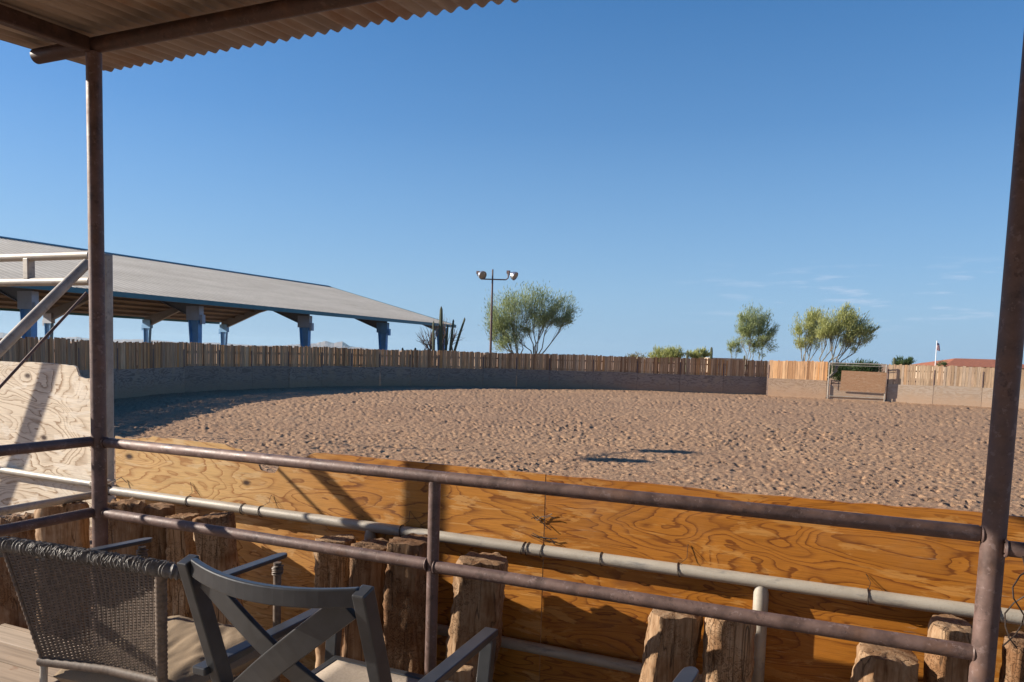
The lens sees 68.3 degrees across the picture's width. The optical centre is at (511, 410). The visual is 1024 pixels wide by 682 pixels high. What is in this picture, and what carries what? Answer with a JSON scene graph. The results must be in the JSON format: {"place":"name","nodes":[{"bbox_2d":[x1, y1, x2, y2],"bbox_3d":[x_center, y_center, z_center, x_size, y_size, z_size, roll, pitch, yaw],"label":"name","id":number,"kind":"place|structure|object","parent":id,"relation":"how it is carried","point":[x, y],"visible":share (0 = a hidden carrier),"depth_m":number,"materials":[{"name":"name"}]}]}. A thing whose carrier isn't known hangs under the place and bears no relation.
{"place":"outdoors","nodes":[
{"label":"outdoors","id":0,"kind":"place"},
{"bbox_2d":[0,333,373,349],"bbox_3d":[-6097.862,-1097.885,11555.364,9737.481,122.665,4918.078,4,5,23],"label":"mountains","id":1,"kind":"structure","parent":0,"point":[341,344],"depth_m":10722.41,"materials":[{"name":"stone"}]},
{"bbox_2d":[0,340,1023,640],"bbox_3d":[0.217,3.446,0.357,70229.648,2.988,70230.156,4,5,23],"label":"ground","id":2,"kind":"structure","parent":0,"point":[882,452],"depth_m":21.20,"materials":[{"name":"brown sand"}]},
{"bbox_2d":[0,512,35,628],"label":"upright log","id":3,"kind":"object","parent":2,"relation":"on","point":[11,612],"visible":0.17,"depth_m":4.10,"materials":[{"name":"brown wood"}]},
{"bbox_2d":[0,251,114,515],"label":"gate frame","id":4,"kind":"object","parent":2,"relation":"on","point":[31,318],"visible":0.49,"depth_m":4.16,"materials":[{"name":"grey metal"}]},
{"bbox_2d":[0,361,91,526],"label":"plywood sheet","id":5,"kind":"object","parent":4,"relation":"attached to","point":[39,401],"visible":0.75,"depth_m":4.42,"materials":[{"name":"beige wood"}]},
{"bbox_2d":[34,501,90,641],"bbox_3d":[-2.406,1.147,4.073,0.307,1.356,0.202,1,4,-3],"label":"upright log","id":6,"kind":"object","parent":2,"relation":"on","point":[74,533],"visible":0.22,"depth_m":3.94,"materials":[{"name":"brown wood"}]},
{"bbox_2d":[108,497,146,636],"bbox_3d":[-1.956,1.147,3.843,0.230,1.418,0.190,2,4,3],"label":"upright log","id":7,"kind":"object","parent":2,"relation":"on","point":[120,531],"visible":0.23,"depth_m":3.71,"materials":[{"name":"brown wood"}]},
{"bbox_2d":[143,502,175,619],"bbox_3d":[-1.797,1.165,3.871,0.169,1.388,0.163,2,4,2],"label":"upright log","id":8,"kind":"object","parent":2,"relation":"on","point":[156,546],"visible":0.21,"depth_m":3.76,"materials":[{"name":"brown wood"}]},
{"bbox_2d":[165,513,199,618],"bbox_3d":[-1.657,1.188,3.799,0.178,1.361,0.173,4,5,23],"label":"upright log","id":9,"kind":"object","parent":2,"relation":"on","point":[181,545],"visible":0.33,"depth_m":3.71,"materials":[{"name":"brown wood"}]},
{"bbox_2d":[192,512,246,676],"bbox_3d":[-1.319,1.185,3.525,0.341,1.428,0.188,4,5,23],"label":"upright log","id":10,"kind":"object","parent":2,"relation":"on","point":[218,553],"visible":0.41,"depth_m":3.44,"materials":[{"name":"brown wood"}]},
{"bbox_2d":[0,236,455,364],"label":"riding barn","id":11,"kind":"structure","parent":2,"relation":"on","point":[151,292],"depth_m":60.71,"materials":[{"name":"metal"}]},
{"bbox_2d":[313,534,355,667],"bbox_3d":[-0.795,1.241,3.417,0.202,1.364,0.194,4,5,23],"label":"upright log","id":12,"kind":"object","parent":2,"relation":"on","point":[332,571],"visible":0.36,"depth_m":3.31,"materials":[{"name":"brown wood"}]},
{"bbox_2d":[341,538,388,661],"bbox_3d":[-0.672,1.244,3.309,0.301,1.380,0.206,4,5,23],"label":"upright log","id":13,"kind":"object","parent":2,"relation":"on","point":[368,573],"visible":0.31,"depth_m":3.18,"materials":[{"name":"brown wood"}]},
{"bbox_2d":[0,337,767,398],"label":"arena fence","id":14,"kind":"object","parent":2,"relation":"on","point":[147,368],"visible":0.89,"depth_m":44.79,"materials":[{"name":"brown wood"}]},
{"bbox_2d":[382,533,427,674],"bbox_3d":[-0.457,1.235,3.180,0.224,1.430,0.249,4,5,23],"label":"upright log","id":15,"kind":"object","parent":2,"relation":"on","point":[404,601],"visible":0.62,"depth_m":3.05,"materials":[{"name":"brown wood"}]},
{"bbox_2d":[417,317,465,367],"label":"bare tree","id":16,"kind":"object","parent":2,"relation":"on","point":[429,342],"visible":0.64,"depth_m":61.93,"materials":[{"name":"green plant"}]},
{"bbox_2d":[432,306,464,360],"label":"saguaro cactus","id":17,"kind":"object","parent":2,"relation":"on","point":[441,332],"visible":0.69,"depth_m":60.83,"materials":[{"name":"green plant"}]},
{"bbox_2d":[447,664,474,681],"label":"upright log","id":18,"kind":"object","parent":2,"relation":"on","point":[465,673],"visible":0.54,"depth_m":2.94,"materials":[{"name":"brown wood"}]},
{"bbox_2d":[445,552,508,681],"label":"upright log","id":19,"kind":"object","parent":2,"relation":"on","point":[477,607],"visible":0.71,"depth_m":2.97,"materials":[{"name":"brown wood"}]},
{"bbox_2d":[476,269,517,352],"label":"floodlight pole","id":20,"kind":"object","parent":2,"relation":"on","point":[481,275],"visible":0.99,"depth_m":53.64,"materials":[{"name":"metal"}]},
{"bbox_2d":[481,281,581,369],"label":"palo verde tree","id":21,"kind":"object","parent":2,"relation":"on","point":[501,324],"visible":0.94,"depth_m":59.73,"materials":[{"name":"green plant"}]},
{"bbox_2d":[107,477,1023,681],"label":"pipe fence","id":22,"kind":"object","parent":2,"relation":"on","point":[762,584],"visible":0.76,"depth_m":3.03,"materials":[{"name":"metal"}]},
{"bbox_2d":[115,436,545,681],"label":"plywood sheet","id":23,"kind":"object","parent":22,"relation":"attached to","point":[497,514],"visible":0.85,"depth_m":3.55,"materials":[{"name":"brown wood"}]},
{"bbox_2d":[540,475,1023,681],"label":"plywood sheet","id":24,"kind":"object","parent":22,"relation":"attached to","point":[930,567],"visible":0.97,"depth_m":2.83,"materials":[{"name":"brown wood"}]},
{"bbox_2d":[627,351,647,361],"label":"desert shrub","id":25,"kind":"object","parent":2,"relation":"on","point":[635,355],"visible":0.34,"depth_m":65.76,"materials":[{"name":"green plant"}]},
{"bbox_2d":[645,344,687,373],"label":"desert shrub","id":26,"kind":"object","parent":2,"relation":"on","point":[669,352],"visible":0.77,"depth_m":63.65,"materials":[{"name":"green plant"}]},
{"bbox_2d":[639,609,703,681],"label":"upright log","id":27,"kind":"object","parent":2,"relation":"on","point":[671,643],"visible":0.81,"depth_m":2.67,"materials":[{"name":"brown wood"}]},
{"bbox_2d":[686,346,711,361],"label":"desert shrub","id":28,"kind":"object","parent":2,"relation":"on","point":[704,353],"visible":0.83,"depth_m":63.88,"materials":[{"name":"green plant"}]},
{"bbox_2d":[709,347,712,363],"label":"saguaro cactus","id":29,"kind":"object","parent":2,"relation":"on","point":[711,352],"visible":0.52,"depth_m":65.88,"materials":[{"name":"green plant"}]},
{"bbox_2d":[701,358,746,372],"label":"house","id":30,"kind":"structure","parent":2,"relation":"on","point":[726,360],"depth_m":120.23,"materials":[{"name":"beige paint"}]},
{"bbox_2d":[702,617,756,681],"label":"upright log","id":31,"kind":"object","parent":2,"relation":"on","point":[728,652],"visible":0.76,"depth_m":2.61,"materials":[{"name":"brown wood"}]},
{"bbox_2d":[727,337,746,358],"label":"palo verde tree","id":32,"kind":"object","parent":2,"relation":"on","point":[733,345],"visible":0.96,"depth_m":75.87,"materials":[{"name":"green plant"}]},
{"bbox_2d":[734,302,779,364],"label":"palo verde tree","id":33,"kind":"object","parent":2,"relation":"on","point":[748,330],"visible":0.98,"depth_m":71.74,"materials":[{"name":"green plant"}]},
{"bbox_2d":[767,360,827,398],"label":"arena fence","id":34,"kind":"object","parent":2,"relation":"on","point":[808,383],"visible":0.96,"depth_m":47.33,"materials":[{"name":"brown wood"}]},
{"bbox_2d":[788,305,828,374],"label":"palo verde tree","id":35,"kind":"object","parent":2,"relation":"on","point":[809,331],"visible":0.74,"depth_m":67.85,"materials":[{"name":"green plant"}]},
{"bbox_2d":[813,301,879,379],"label":"palo verde tree","id":36,"kind":"object","parent":2,"relation":"on","point":[847,324],"visible":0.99,"depth_m":57.81,"materials":[{"name":"green plant"}]},
{"bbox_2d":[827,357,882,382],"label":"desert shrub","id":37,"kind":"object","parent":2,"relation":"on","point":[857,367],"visible":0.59,"depth_m":69.61,"materials":[{"name":"green plant"}]},
{"bbox_2d":[827,362,886,401],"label":"arena gate","id":38,"kind":"structure","parent":2,"relation":"on","point":[860,382],"depth_m":45.30,"materials":[{"name":"brown wood"}]},
{"bbox_2d":[850,642,918,681],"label":"upright log","id":39,"kind":"object","parent":2,"relation":"on","point":[875,663],"visible":0.91,"depth_m":2.35,"materials":[{"name":"brown wood"}]},
{"bbox_2d":[891,355,916,379],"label":"desert shrub","id":40,"kind":"object","parent":2,"relation":"on","point":[906,361],"visible":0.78,"depth_m":79.81,"materials":[{"name":"green plant"}]},
{"bbox_2d":[935,341,939,364],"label":"flagpole","id":41,"kind":"object","parent":2,"relation":"on","point":[937,346],"visible":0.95,"depth_m":104.83,"materials":[{"name":"white metal"}]},
{"bbox_2d":[937,360,947,366],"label":"desert shrub","id":42,"kind":"object","parent":2,"relation":"on","point":[943,363],"visible":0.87,"depth_m":109.74,"materials":[{"name":"green plant"}]},
{"bbox_2d":[923,614,972,681],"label":"upright log","id":43,"kind":"object","parent":2,"relation":"on","point":[939,668],"visible":0.63,"depth_m":2.32,"materials":[{"name":"brown wood"}]},
{"bbox_2d":[886,364,1023,408],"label":"arena fence","id":44,"kind":"object","parent":2,"relation":"on","point":[935,390],"visible":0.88,"depth_m":43.53,"materials":[{"name":"beige wood"}]},
{"bbox_2d":[999,631,1023,681],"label":"upright log","id":45,"kind":"object","parent":2,"relation":"on","point":[1012,668],"visible":0.92,"depth_m":2.25,"materials":[{"name":"brown wood"}]},
{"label":"deck frame","id":46,"kind":"structure","parent":2,"relation":"on","visible":0},
{"bbox_2d":[0,623,91,681],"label":"deck floor","id":47,"kind":"structure","parent":46,"relation":"on","point":[18,655],"depth_m":3.65,"materials":[{"name":"beige wood"}]},
{"bbox_2d":[0,536,286,681],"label":"woven chair","id":48,"kind":"object","parent":47,"relation":"on","point":[161,646],"visible":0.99,"depth_m":2.44,"materials":[{"name":"grey wicker"}]},
{"bbox_2d":[177,554,497,681],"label":"cross back chair","id":49,"kind":"object","parent":47,"relation":"on","point":[330,615],"visible":1,"depth_m":2.01,"materials":[{"name":"grey paint"}]},
{"bbox_2d":[0,0,1023,681],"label":"pipe shelter","id":50,"kind":"object","parent":47,"relation":"on","point":[94,36],"visible":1,"depth_m":3.16,"materials":[{"name":"metal"}]},
{"bbox_2d":[0,436,94,535],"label":"guard rail","id":51,"kind":"object","parent":50,"relation":"attached to","point":[44,521],"visible":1,"depth_m":3.31,"materials":[{"name":"brown metal"}]},
{"bbox_2d":[100,437,1023,674],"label":"guard rail","id":52,"kind":"object","parent":47,"relation":"on","point":[432,565],"visible":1,"depth_m":2.63,"materials":[{"name":"brown metal"}]},
{"bbox_2d":[1002,556,1023,648],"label":"tangled wire","id":53,"kind":"object","parent":52,"relation":"attached to","point":[1007,610],"visible":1,"depth_m":2.07,"materials":[{"name":"metal"}]},
{"bbox_2d":[0,0,1023,364],"label":"sky","id":54,"kind":"structure","parent":0,"point":[672,167],"materials":[{"name":"blue"}]},
{"bbox_2d":[673,666,698,681],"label":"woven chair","id":55,"kind":"object","parent":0,"point":[689,674],"visible":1,"depth_m":1.80,"materials":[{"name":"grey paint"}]},
{"bbox_2d":[911,358,1023,378],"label":"house","id":56,"kind":"structure","parent":0,"point":[982,363],"depth_m":122.96,"materials":[{"name":"red tile"}]}
]}

